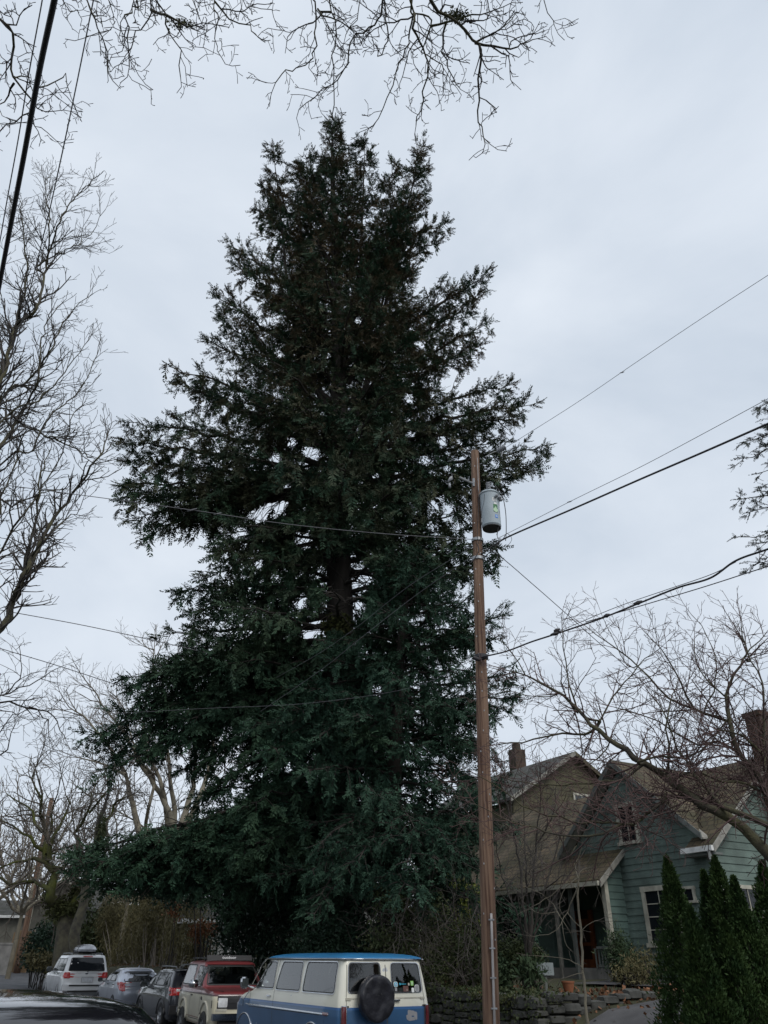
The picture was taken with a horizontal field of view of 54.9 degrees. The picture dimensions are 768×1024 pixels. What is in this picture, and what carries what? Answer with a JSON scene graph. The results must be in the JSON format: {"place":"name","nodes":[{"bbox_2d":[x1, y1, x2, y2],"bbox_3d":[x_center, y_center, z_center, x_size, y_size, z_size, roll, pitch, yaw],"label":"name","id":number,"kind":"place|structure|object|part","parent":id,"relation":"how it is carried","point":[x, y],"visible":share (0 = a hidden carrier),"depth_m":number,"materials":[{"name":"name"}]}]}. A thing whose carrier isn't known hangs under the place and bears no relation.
{"place":"outdoors","nodes":[
{"label":"outdoors","id":0,"kind":"place"},
{"bbox_2d":[0,0,42,240],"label":"cable","id":1,"kind":"object","parent":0,"point":[22,116],"visible":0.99,"depth_m":6.80,"materials":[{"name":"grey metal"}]},
{"bbox_2d":[0,0,57,291],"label":"cable","id":2,"kind":"object","parent":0,"point":[45,42],"visible":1,"depth_m":5.98,"materials":[{"name":"black rubber"}]},
{"bbox_2d":[0,1,93,409],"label":"cable","id":3,"kind":"object","parent":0,"point":[52,197],"visible":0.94,"depth_m":7.19,"materials":[{"name":"grey metal"}]},
{"bbox_2d":[0,648,136,691],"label":"cable","id":4,"kind":"object","parent":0,"point":[65,668],"visible":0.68,"depth_m":31.02,"materials":[{"name":"grey metal"}]},
{"bbox_2d":[0,967,194,1023],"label":"road","id":5,"kind":"structure","parent":0,"point":[18,980],"depth_m":45.83,"materials":[{"name":"grey asphalt"}]},
{"bbox_2d":[44,953,107,995],"bbox_3d":[-14.792,22.237,35.440,2.420,1.900,5.268,17,-35,-25],"label":"suv","id":6,"kind":"object","parent":5,"relation":"on","point":[81,973],"visible":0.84,"depth_m":33.83,"materials":[{"name":"white paint"}]},
{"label":"window","id":7,"kind":"part","parent":6,"relation":"part of","materials":[{"name":"grey glass"}]},
{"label":"window","id":8,"kind":"part","parent":6,"relation":"part of","materials":[{"name":"grey glass"}]},
{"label":"window","id":9,"kind":"part","parent":6,"relation":"part of","materials":[{"name":"grey glass"}]},
{"bbox_2d":[73,944,96,952],"bbox_3d":[-14.282,20.844,35.295,0.860,0.370,1.959,17,-35,-25],"label":"roof box","id":10,"kind":"object","parent":6,"relation":"on","point":[85,948],"visible":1,"depth_m":34.68,"materials":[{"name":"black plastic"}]},
{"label":"window","id":11,"kind":"part","parent":6,"relation":"part of","materials":[{"name":"black glass"}]},
{"bbox_2d":[0,989,156,1023],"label":"suv","id":12,"kind":"object","parent":5,"relation":"on","point":[20,1006],"visible":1,"depth_m":3.59,"materials":[{"name":"black paint"}]},
{"bbox_2d":[96,965,156,1005],"bbox_3d":[-10.155,18.900,29.363,2.140,1.540,4.455,16,-35,-24],"label":"hatchback","id":13,"kind":"object","parent":5,"relation":"on","point":[123,984],"visible":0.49,"depth_m":28.09,"materials":[{"name":"silver paint"}]},
{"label":"window","id":14,"kind":"part","parent":13,"relation":"part of","materials":[{"name":"grey glass"}]},
{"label":"window","id":15,"kind":"part","parent":13,"relation":"part of","materials":[{"name":"grey glass"}]},
{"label":"window","id":16,"kind":"part","parent":13,"relation":"part of","materials":[{"name":"black glass"}]},
{"bbox_2d":[135,964,216,1023],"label":"crossover","id":17,"kind":"object","parent":5,"relation":"on","point":[158,997],"visible":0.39,"depth_m":23.00,"materials":[{"name":"grey paint"}]},
{"bbox_2d":[149,971,160,984],"bbox_3d":[-7.432,15.314,24.295,0.378,0.368,1.045,16,-35,-24],"label":"window","id":18,"kind":"structure","parent":17,"relation":"in","point":[154,980],"depth_m":24.10,"materials":[{"name":"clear glass"}]},
{"bbox_2d":[156,972,168,985],"bbox_3d":[-7.035,14.830,23.491,0.154,0.368,0.918,16,-35,-25],"label":"window","id":19,"kind":"structure","parent":17,"relation":"in","point":[161,980],"depth_m":23.47,"materials":[{"name":"grey glass"}]},
{"bbox_2d":[164,972,172,985],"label":"window","id":20,"kind":"structure","parent":17,"relation":"in","point":[167,982],"depth_m":22.96,"materials":[{"name":"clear glass"}]},
{"bbox_2d":[177,973,214,986],"bbox_3d":[-5.776,14.507,22.933,1.361,0.358,0.423,16,-35,-24],"label":"window","id":21,"kind":"structure","parent":17,"relation":"in","point":[183,974],"depth_m":22.91,"materials":[{"name":"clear glass"}]},
{"bbox_2d":[176,955,271,1023],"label":"two door truck","id":22,"kind":"object","parent":5,"relation":"on","point":[206,998],"visible":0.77,"depth_m":19.51,"materials":[{"name":"red paint"}]},
{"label":"window","id":23,"kind":"part","parent":22,"relation":"part of","materials":[{"name":"black glass"}]},
{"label":"window","id":24,"kind":"part","parent":22,"relation":"part of","materials":[{"name":"black glass"}]},
{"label":"window","id":25,"kind":"part","parent":22,"relation":"part of","materials":[{"name":"black glass"}]},
{"bbox_2d":[236,953,428,1023],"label":"van","id":26,"kind":"object","parent":5,"relation":"on","point":[345,995],"visible":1,"depth_m":14.15,"materials":[{"name":"paint"}]},
{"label":"window","id":27,"kind":"part","parent":26,"relation":"part of","materials":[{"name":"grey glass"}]},
{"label":"window","id":28,"kind":"part","parent":26,"relation":"part of","materials":[{"name":"grey glass"}]},
{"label":"window","id":29,"kind":"part","parent":26,"relation":"part of","materials":[{"name":"grey glass"}]},
{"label":"window","id":30,"kind":"part","parent":26,"relation":"part of","materials":[{"name":"grey glass"}]},
{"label":"window","id":31,"kind":"part","parent":26,"relation":"part of","materials":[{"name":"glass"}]},
{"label":"window","id":32,"kind":"part","parent":26,"relation":"part of","materials":[{"name":"black glass"}]},
{"bbox_2d":[1,610,204,652],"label":"cable","id":33,"kind":"object","parent":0,"point":[106,630],"visible":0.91,"depth_m":26.79,"materials":[{"name":"grey metal"}]},
{"bbox_2d":[0,0,767,899],"label":"sky","id":34,"kind":"structure","parent":0,"point":[626,204],"materials":[{"name":"white"}]},
{"bbox_2d":[106,956,674,1023],"bbox_3d":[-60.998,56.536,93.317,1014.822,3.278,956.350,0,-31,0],"label":"ground","id":35,"kind":"structure","parent":0,"point":[591,1016],"depth_m":18.60,"materials":[{"name":"soil"}]},
{"bbox_2d":[0,943,12,974],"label":"block wall","id":36,"kind":"structure","parent":35,"relation":"on","point":[5,950],"depth_m":53.08,"materials":[{"name":"concrete"}]},
{"bbox_2d":[0,900,26,945],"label":"grey house","id":37,"kind":"structure","parent":35,"relation":"on","point":[6,911],"depth_m":69.79,"materials":[{"name":"paint"}]},
{"bbox_2d":[12,930,34,972],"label":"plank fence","id":38,"kind":"object","parent":35,"relation":"on","point":[23,971],"visible":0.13,"depth_m":56.71,"materials":[{"name":"wood"}]},
{"bbox_2d":[13,798,52,972],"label":"utility pole","id":39,"kind":"object","parent":35,"relation":"on","point":[25,929],"visible":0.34,"depth_m":56.60,"materials":[{"name":"brown wood"}]},
{"bbox_2d":[16,919,55,987],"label":"shrub","id":40,"kind":"object","parent":35,"relation":"on","point":[37,936],"visible":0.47,"depth_m":42.78,"materials":[{"name":"green plant"}]},
{"bbox_2d":[20,945,53,989],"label":"shrub","id":41,"kind":"object","parent":35,"relation":"on","point":[31,963],"visible":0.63,"depth_m":40.22,"materials":[{"name":"green plant"}]},
{"bbox_2d":[0,631,87,769],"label":"bare tree","id":42,"kind":"object","parent":35,"relation":"on","point":[26,708],"visible":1,"depth_m":18.70,"materials":[{"name":"brown plant"}]},
{"bbox_2d":[0,2,92,150],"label":"street tree","id":43,"kind":"object","parent":35,"relation":"on","point":[8,27],"visible":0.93,"depth_m":6.07,"materials":[{"name":"brown plant"}]},
{"bbox_2d":[0,768,102,899],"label":"bare tree","id":44,"kind":"object","parent":35,"relation":"on","point":[33,868],"visible":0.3,"depth_m":65.19,"materials":[{"name":"brown plant"}]},
{"bbox_2d":[0,780,106,978],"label":"bare tree","id":45,"kind":"object","parent":35,"relation":"on","point":[25,908],"visible":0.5,"depth_m":50.85,"materials":[{"name":"brown plant"}]},
{"bbox_2d":[0,152,130,633],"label":"bare tree","id":46,"kind":"object","parent":35,"relation":"on","point":[29,568],"visible":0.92,"depth_m":25.18,"materials":[{"name":"brown plant"}]},
{"bbox_2d":[26,877,107,970],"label":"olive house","id":47,"kind":"structure","parent":35,"relation":"on","point":[33,923],"depth_m":59.95,"materials":[{"name":"paint"}]},
{"bbox_2d":[0,716,159,969],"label":"mossy tree","id":48,"kind":"object","parent":35,"relation":"on","point":[63,912],"visible":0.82,"depth_m":41.98,"materials":[{"name":"brown plant"}]},
{"bbox_2d":[68,765,127,953],"bbox_3d":[-15.634,19.159,39.455,1.431,11.706,2.610,0,-31,0],"label":"leaning tree","id":49,"kind":"object","parent":35,"relation":"on","point":[78,919],"visible":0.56,"depth_m":38.96,"materials":[{"name":"brown plant"}]},
{"bbox_2d":[25,604,236,959],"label":"bare tree","id":50,"kind":"object","parent":35,"relation":"on","point":[161,793],"visible":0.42,"depth_m":56.30,"materials":[{"name":"brown plant"}]},
{"bbox_2d":[71,765,215,960],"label":"bare tree","id":51,"kind":"object","parent":35,"relation":"on","point":[108,834],"visible":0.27,"depth_m":53.63,"materials":[{"name":"brown plant"}]},
{"bbox_2d":[92,889,219,969],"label":"hedge","id":52,"kind":"object","parent":35,"relation":"on","point":[147,931],"visible":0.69,"depth_m":43.62,"materials":[{"name":"green plant"}]},
{"bbox_2d":[187,917,221,967],"bbox_3d":[-8.132,19.867,33.505,2.037,2.757,1.261,0,-31,0],"label":"shrub","id":53,"kind":"object","parent":35,"relation":"on","point":[203,931],"visible":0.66,"depth_m":33.73,"materials":[{"name":"orange plant"}]},
{"bbox_2d":[177,900,245,968],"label":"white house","id":54,"kind":"structure","parent":35,"relation":"on","point":[204,916],"depth_m":38.95,"materials":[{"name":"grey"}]},
{"bbox_2d":[36,893,421,957],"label":"wood","id":55,"kind":"object","parent":35,"relation":"on","point":[87,934],"visible":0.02,"depth_m":57.46,"materials":[{"name":"brown plant"}]},
{"bbox_2d":[53,110,556,977],"bbox_3d":[-2.171,-5.316,35.009,18.096,46.953,11.739,-15,-34,24],"label":"conifer tree","id":56,"kind":"object","parent":35,"relation":"on","point":[381,364],"visible":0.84,"depth_m":30.48,"materials":[{"name":"green plant"}]},
{"bbox_2d":[56,0,578,159],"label":"street tree","id":57,"kind":"object","parent":35,"relation":"on","point":[455,17],"visible":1,"depth_m":6.04,"materials":[{"name":"brown plant"}]},
{"bbox_2d":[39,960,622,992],"bbox_3d":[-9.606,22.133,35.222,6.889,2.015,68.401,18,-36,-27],"label":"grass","id":58,"kind":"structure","parent":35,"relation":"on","point":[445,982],"depth_m":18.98,"materials":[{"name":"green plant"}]},
{"bbox_2d":[239,543,543,942],"bbox_3d":[0.275,7.539,24.185,8.734,13.718,8.377,-17,-35,26],"label":"spruce tree","id":59,"kind":"object","parent":35,"relation":"on","point":[416,833],"visible":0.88,"depth_m":22.84,"materials":[{"name":"green plant"}]},
{"bbox_2d":[108,963,683,1023],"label":"fallen leaves","id":60,"kind":"object","parent":35,"relation":"on","point":[602,993],"visible":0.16,"depth_m":16.38,"materials":[{"name":"brown plant"}]},
{"bbox_2d":[338,842,536,1023],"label":"thicket","id":61,"kind":"object","parent":35,"relation":"on","point":[464,936],"visible":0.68,"depth_m":19.04,"materials":[{"name":"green plant"}]},
{"bbox_2d":[219,969,656,1023],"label":"stone wall","id":62,"kind":"structure","parent":35,"relation":"on","point":[577,1001],"depth_m":15.78,"materials":[{"name":"grey stone"}]},
{"bbox_2d":[244,971,571,1023],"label":"ivy","id":63,"kind":"object","parent":62,"relation":"on","point":[461,988],"visible":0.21,"depth_m":16.41,"materials":[{"name":"green plant"}]},
{"bbox_2d":[436,875,496,978],"bbox_3d":[2.510,13.182,23.749,2.160,3.243,1.631,-24,-39,34],"label":"shrub","id":64,"kind":"object","parent":35,"relation":"on","point":[463,903],"visible":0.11,"depth_m":23.62,"materials":[{"name":"green plant"}]},
{"bbox_2d":[447,437,511,1023],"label":"utility pole","id":65,"kind":"object","parent":35,"relation":"on","point":[486,517],"visible":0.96,"depth_m":14.98,"materials":[{"name":"brown wood"}]},
{"bbox_2d":[1,660,472,717],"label":"cable","id":66,"kind":"object","parent":65,"relation":"attached to","point":[258,706],"visible":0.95,"depth_m":19.48,"materials":[{"name":"grey metal"}]},
{"bbox_2d":[0,484,474,539],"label":"cable","id":67,"kind":"object","parent":65,"relation":"attached to","point":[228,515],"visible":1,"depth_m":15.73,"materials":[{"name":"grey metal"}]},
{"bbox_2d":[248,555,473,719],"bbox_3d":[-1.284,3.900,20.452,0.284,1.486,11.068,22,-37,-31],"label":"cable","id":68,"kind":"object","parent":65,"relation":"attached to","point":[370,630],"visible":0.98,"depth_m":19.27,"materials":[{"name":"grey metal"}]},
{"bbox_2d":[276,546,472,677],"bbox_3d":[-0.957,3.355,21.009,0.349,0.474,11.024,18,-35,-27],"label":"cable","id":69,"kind":"object","parent":65,"relation":"attached to","point":[381,607],"visible":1,"depth_m":19.40,"materials":[{"name":"grey metal"}]},
{"bbox_2d":[481,549,755,742],"bbox_3d":[6.966,3.921,19.820,12.069,2.526,0.405,24,-39,-34],"label":"cable","id":70,"kind":"object","parent":65,"relation":"attached to","point":[581,627],"visible":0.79,"depth_m":17.97,"materials":[{"name":"black rubber"}]},
{"bbox_2d":[479,548,767,657],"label":"cable","id":71,"kind":"object","parent":65,"relation":"attached to","point":[639,602],"visible":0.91,"depth_m":13.16,"materials":[{"name":"black rubber"}]},
{"bbox_2d":[558,562,735,631],"bbox_3d":[4.520,1.596,13.121,0.140,0.193,3.996,18,-35,-27],"label":"cable","id":72,"kind":"object","parent":71,"relation":"attached to","point":[649,595],"visible":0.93,"depth_m":12.98,"materials":[{"name":"black rubber"}]},
{"bbox_2d":[586,566,767,621],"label":"cable","id":73,"kind":"object","parent":71,"relation":"attached to","point":[682,593],"visible":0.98,"depth_m":12.35,"materials":[{"name":"black rubber"}]},
{"bbox_2d":[481,423,767,554],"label":"cable","id":74,"kind":"object","parent":65,"relation":"attached to","point":[704,451],"visible":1,"depth_m":14.26,"materials":[{"name":"black rubber"}]},
{"bbox_2d":[483,399,766,544],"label":"cable","id":75,"kind":"object","parent":65,"relation":"attached to","point":[635,469],"visible":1,"depth_m":14.29,"materials":[{"name":"grey metal"}]},
{"bbox_2d":[507,275,767,446],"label":"cable","id":76,"kind":"object","parent":65,"relation":"attached to","point":[643,357],"visible":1,"depth_m":15.75,"materials":[{"name":"grey metal"}]},
{"bbox_2d":[480,948,514,992],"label":"shrub","id":77,"kind":"object","parent":35,"relation":"on","point":[504,980],"visible":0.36,"depth_m":17.30,"materials":[{"name":"green plant"}]},
{"bbox_2d":[421,743,600,966],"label":"olive house","id":78,"kind":"structure","parent":35,"relation":"on","point":[525,769],"depth_m":39.26,"materials":[{"name":"paint"}]},
{"bbox_2d":[572,793,587,799],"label":"window","id":79,"kind":"structure","parent":78,"relation":"in","point":[574,796],"depth_m":39.04,"materials":[{"name":"grey glass"}]},
{"bbox_2d":[480,933,549,992],"bbox_3d":[3.206,10.948,17.907,1.730,1.328,1.039,0,-31,0],"label":"shrub","id":80,"kind":"object","parent":35,"relation":"on","point":[512,954],"visible":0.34,"depth_m":17.89,"materials":[{"name":"green plant"}]},
{"bbox_2d":[510,951,547,993],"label":"plant","id":81,"kind":"object","parent":35,"relation":"on","point":[531,977],"visible":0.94,"depth_m":16.77,"materials":[{"name":"green plant"}]},
{"bbox_2d":[471,728,612,993],"bbox_3d":[4.122,8.523,18.605,3.988,6.107,1.973,7,-32,-11],"label":"bare tree","id":82,"kind":"object","parent":35,"relation":"on","point":[530,929],"visible":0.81,"depth_m":18.21,"materials":[{"name":"brown plant"}]},
{"bbox_2d":[536,963,553,990],"bbox_3d":[3.712,10.750,16.938,0.386,0.743,0.094,0,-31,0],"label":"sign","id":83,"kind":"object","parent":35,"relation":"on","point":[549,968],"visible":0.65,"depth_m":17.01,"materials":[{"name":"metal"}]},
{"bbox_2d":[507,827,617,1023],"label":"sapling","id":84,"kind":"object","parent":35,"relation":"on","point":[582,971],"visible":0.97,"depth_m":10.92,"materials":[{"name":"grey plant"}]},
{"bbox_2d":[561,981,573,992],"bbox_3d":[4.243,10.936,17.011,0.300,0.240,0.295,0,-31,0],"label":"plant pot","id":85,"kind":"object","parent":35,"relation":"on","point":[568,986],"visible":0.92,"depth_m":16.93,"materials":[{"name":"ceramic"}]},
{"bbox_2d":[455,709,767,979],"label":"green house","id":86,"kind":"structure","parent":35,"relation":"on","point":[629,896],"depth_m":22.32,"materials":[{"name":"green wood"}]},
{"bbox_2d":[499,895,521,947],"bbox_3d":[4.433,14.413,25.992,0.130,1.634,1.151,16,-35,-25],"label":"window","id":87,"kind":"structure","parent":86,"relation":"in","point":[511,896],"depth_m":26.05,"materials":[{"name":"black glass"}]},
{"bbox_2d":[574,910,598,967],"bbox_3d":[6.574,14.187,24.169,0.130,2.050,0.960,16,-35,-24],"label":"door","id":88,"kind":"structure","parent":86,"relation":"in","point":[586,916],"depth_m":24.18,"materials":[{"name":"red wood"}]},
{"bbox_2d":[614,801,641,845],"bbox_3d":[7.454,9.542,22.656,0.130,1.190,0.925,16,-35,-25],"label":"window","id":89,"kind":"structure","parent":86,"relation":"in","point":[635,836],"depth_m":22.58,"materials":[{"name":"white glass"}]},
{"bbox_2d":[639,885,682,947],"bbox_3d":[7.810,11.354,20.780,0.130,1.528,1.350,16,-35,-24],"label":"window","id":90,"kind":"structure","parent":86,"relation":"in","point":[650,896],"depth_m":21.09,"materials":[{"name":"white glass"}]},
{"bbox_2d":[682,886,698,902],"bbox_3d":[8.259,10.539,20.342,0.130,0.408,0.850,16,-35,-25],"label":"window","id":91,"kind":"structure","parent":86,"relation":"in","point":[690,890],"depth_m":20.15,"materials":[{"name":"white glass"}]},
{"bbox_2d":[740,885,762,921],"bbox_3d":[9.772,10.540,19.653,1.023,1.102,0.130,16,-35,-25],"label":"window","id":92,"kind":"structure","parent":86,"relation":"in","point":[747,888],"depth_m":19.83,"materials":[{"name":"white glass"}]},
{"bbox_2d":[592,919,647,981],"bbox_3d":[6.233,11.475,19.243,1.166,1.577,1.474,16,-34,-24],"label":"shrub","id":93,"kind":"object","parent":35,"relation":"on","point":[618,947],"visible":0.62,"depth_m":19.26,"materials":[{"name":"green plant"}]},
{"bbox_2d":[580,980,666,985],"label":"garden path","id":94,"kind":"structure","parent":35,"relation":"on","point":[608,982],"depth_m":18.76,"materials":[{"name":"grey concrete"}]},
{"bbox_2d":[586,997,681,1023],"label":"driveway","id":95,"kind":"structure","parent":35,"relation":"on","point":[633,1014],"depth_m":14.90,"materials":[{"name":"grey concrete"}]},
{"bbox_2d":[608,943,664,987],"bbox_3d":[6.211,11.159,18.114,1.941,1.157,1.183,27,-40,-37],"label":"shrub","id":96,"kind":"object","parent":35,"relation":"on","point":[642,977],"visible":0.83,"depth_m":17.93,"materials":[{"name":"green plant"}]},
{"bbox_2d":[644,853,738,1023],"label":"columnar evergreen","id":97,"kind":"object","parent":35,"relation":"on","point":[673,904],"visible":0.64,"depth_m":12.21,"materials":[{"name":"green plant"}]},
{"bbox_2d":[697,868,721,949],"bbox_3d":[5.913,7.777,13.110,1.417,2.655,1.445,0,-31,0],"label":"columnar evergreen","id":98,"kind":"object","parent":35,"relation":"on","point":[704,882],"visible":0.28,"depth_m":13.44,"materials":[{"name":"green plant"}]},
{"bbox_2d":[701,917,767,1023],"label":"columnar evergreen","id":99,"kind":"object","parent":35,"relation":"on","point":[740,978],"visible":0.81,"depth_m":11.39,"materials":[{"name":"green plant"}]},
{"bbox_2d":[703,854,767,1009],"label":"columnar evergreen","id":100,"kind":"object","parent":35,"relation":"on","point":[717,900],"visible":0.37,"depth_m":13.07,"materials":[{"name":"green plant"}]},
{"bbox_2d":[725,874,767,1015],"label":"columnar evergreen","id":101,"kind":"object","parent":35,"relation":"on","point":[748,925],"visible":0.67,"depth_m":12.33,"materials":[{"name":"green plant"}]},
{"bbox_2d":[727,399,767,574],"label":"conifer tree","id":102,"kind":"object","parent":35,"relation":"on","point":[756,456],"visible":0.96,"depth_m":31.83,"materials":[{"name":"green plant"}]},
{"bbox_2d":[750,859,767,978],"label":"columnar evergreen","id":103,"kind":"object","parent":35,"relation":"on","point":[761,898],"visible":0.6,"depth_m":12.96,"materials":[{"name":"green plant"}]},
{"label":"pavement","id":104,"kind":"structure","parent":0,"visible":0},
{"bbox_2d":[0,799,94,899],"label":"bare tree","id":105,"kind":"object","parent":104,"relation":"on","point":[15,893],"visible":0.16,"depth_m":86.42,"materials":[{"name":"brown plant"}]},
{"bbox_2d":[0,793,118,899],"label":"bare tree","id":106,"kind":"object","parent":104,"relation":"on","point":[36,852],"visible":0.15,"depth_m":71.30,"materials":[{"name":"brown plant"}]},
{"bbox_2d":[161,897,186,968],"bbox_3d":[-9.955,20.234,34.496,1.198,4.300,0.833,0,-31,0],"label":"shrub","id":107,"kind":"object","parent":104,"relation":"on","point":[171,913],"visible":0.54,"depth_m":34.95,"materials":[{"name":"orange plant"}]},
{"bbox_2d":[140,875,317,984],"bbox_3d":[-6.274,16.044,29.501,4.804,6.456,14.691,26,-40,-36],"label":"laurel bush","id":108,"kind":"object","parent":104,"relation":"on","point":[271,929],"visible":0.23,"depth_m":26.11,"materials":[{"name":"green plant"}]},
{"bbox_2d":[285,907,415,977],"bbox_3d":[-0.937,12.524,20.225,3.870,3.046,1.651,0,-31,0],"label":"laurel bush","id":109,"kind":"object","parent":104,"relation":"on","point":[340,941],"visible":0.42,"depth_m":20.34,"materials":[{"name":"green plant"}]},
{"bbox_2d":[434,582,767,894],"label":"cherry tree","id":110,"kind":"object","parent":104,"relation":"on","point":[714,806],"visible":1,"depth_m":11.16,"materials":[{"name":"brown plant"}]},
{"bbox_2d":[672,904,753,1023],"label":"columnar evergreen","id":111,"kind":"object","parent":104,"relation":"on","point":[700,988],"visible":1,"depth_m":11.20,"materials":[{"name":"green plant"}]}
]}

